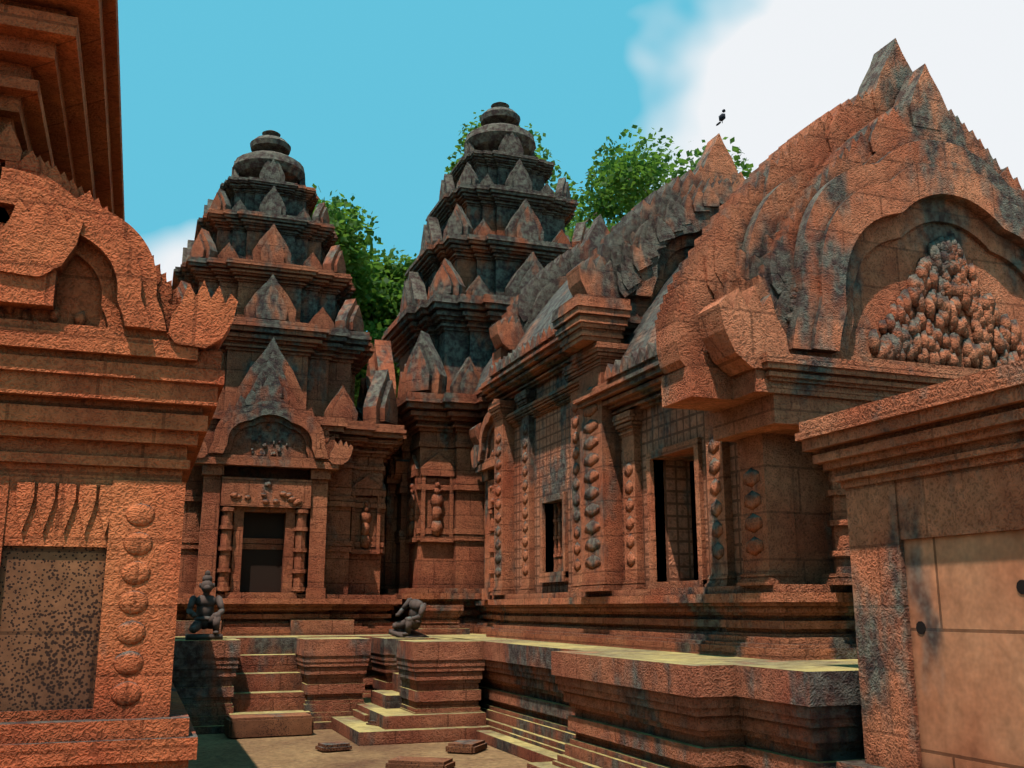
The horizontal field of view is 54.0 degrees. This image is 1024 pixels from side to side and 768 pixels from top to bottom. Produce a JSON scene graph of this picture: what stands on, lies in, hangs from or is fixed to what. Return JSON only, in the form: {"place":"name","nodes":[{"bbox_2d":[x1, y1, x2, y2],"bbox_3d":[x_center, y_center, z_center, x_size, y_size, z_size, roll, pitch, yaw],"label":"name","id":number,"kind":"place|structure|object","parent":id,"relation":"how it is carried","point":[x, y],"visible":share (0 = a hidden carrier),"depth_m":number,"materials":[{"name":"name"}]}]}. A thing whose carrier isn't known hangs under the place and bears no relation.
{"place":"outdoors","nodes":[
{"label":"outdoors","id":0,"kind":"place"},
{"bbox_2d":[172,130,409,635],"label":"tower","id":1,"kind":"structure","parent":0,"point":[305,451],"depth_m":14.54,"materials":[{"name":"brown stone"}]},
{"bbox_2d":[188,729,531,767],"bbox_3d":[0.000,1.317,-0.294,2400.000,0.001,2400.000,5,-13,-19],"label":"ground","id":2,"kind":"structure","parent":0,"point":[219,751],"depth_m":9.53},
{"bbox_2d":[0,0,237,767],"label":"library","id":3,"kind":"structure","parent":2,"relation":"on","point":[112,375],"depth_m":5.25,"materials":[{"name":"stone"}]},
{"bbox_2d":[0,546,106,710],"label":"library laterite","id":4,"kind":"object","parent":3,"relation":"attached to","point":[51,598],"visible":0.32,"depth_m":5.06,"materials":[{"name":"brown stone"}]},
{"bbox_2d":[172,605,490,745],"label":"stone steps","id":5,"kind":"structure","parent":2,"relation":"on","point":[427,690],"depth_m":11.38,"materials":[{"name":"stone"}]},
{"bbox_2d":[185,570,224,639],"bbox_3d":[-3.564,2.570,11.706,0.435,0.791,0.421,5,-13,-19],"label":"monkey guardian statue","id":6,"kind":"object","parent":5,"relation":"on","point":[206,602],"visible":1,"depth_m":11.67,"materials":[{"name":"grey stone"}]},
{"bbox_2d":[388,598,428,637],"bbox_3d":[-1.275,2.936,12.545,0.450,0.531,0.392,-12,-17,42],"label":"headless guardian statue","id":7,"kind":"object","parent":5,"relation":"on","point":[406,627],"visible":1,"depth_m":12.50,"materials":[{"name":"stone"}]},
{"bbox_2d":[224,712,486,767],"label":"rubble blocks","id":8,"kind":"object","parent":2,"relation":"on","point":[245,726],"depth_m":10.69,"materials":[{"name":"brown stone"}]},
{"bbox_2d":[310,183,416,407],"bbox_3d":[-3.611,1.770,36.727,11.438,16.170,9.451,5,-13,-19],"label":"tree","id":9,"kind":"object","parent":2,"relation":"on","point":[378,285],"visible":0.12,"depth_m":35.19,"materials":[{"name":"green plant"}]},
{"bbox_2d":[175,634,864,767],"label":"platform","id":10,"kind":"structure","parent":2,"relation":"on","point":[542,704],"depth_m":6.88,"materials":[{"name":"stone"}]},
{"bbox_2d":[356,102,588,633],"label":"tower","id":11,"kind":"structure","parent":10,"relation":"on","point":[501,214],"depth_m":16.36,"materials":[{"name":"brown stone"}]},
{"bbox_2d":[471,38,1023,660],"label":"temple building","id":12,"kind":"structure","parent":10,"relation":"on","point":[865,244],"depth_m":7.96,"materials":[{"name":"stone"}]},
{"bbox_2d":[475,255,687,390],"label":"roof","id":13,"kind":"structure","parent":12,"relation":"attached to","point":[643,334],"depth_m":10.67,"materials":[{"name":"grey stone"}]},
{"bbox_2d":[795,359,1023,767],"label":"wall trim","id":14,"kind":"structure","parent":2,"relation":"on","point":[945,458],"depth_m":5.45,"materials":[{"name":"stone"}]},
{"bbox_2d":[903,529,1023,767],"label":"ashlar wall","id":15,"kind":"structure","parent":2,"relation":"on","point":[966,601],"depth_m":5.06,"materials":[{"name":"stone"}]},
{"bbox_2d":[916,580,1023,633],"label":"wall holes","id":16,"kind":"object","parent":15,"relation":"attached to","point":[920,627],"depth_m":5.35,"materials":[{"name":"black"}]},
{"bbox_2d":[118,0,1023,331],"label":"sky","id":17,"kind":"structure","parent":0,"point":[372,98],"materials":[{"name":"blue"}]},
{"bbox_2d":[444,110,753,240],"bbox_3d":[5.760,-0.444,41.566,16.646,22.602,16.900,5,-13,-19],"label":"tree","id":18,"kind":"object","parent":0,"point":[616,174],"depth_m":37.65,"materials":[{"name":"green plant"}]},
{"bbox_2d":[513,373,742,593],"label":"mandapa tapestry walls","id":19,"kind":"structure","parent":0,"point":[661,427],"depth_m":9.42,"materials":[{"name":"brown stone"}]},
{"bbox_2d":[716,109,725,125],"bbox_3d":[2.372,-3.022,11.434,0.063,0.156,0.192,5,-13,-19],"label":"bird","id":20,"kind":"object","parent":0,"point":[722,117],"visible":1,"depth_m":11.38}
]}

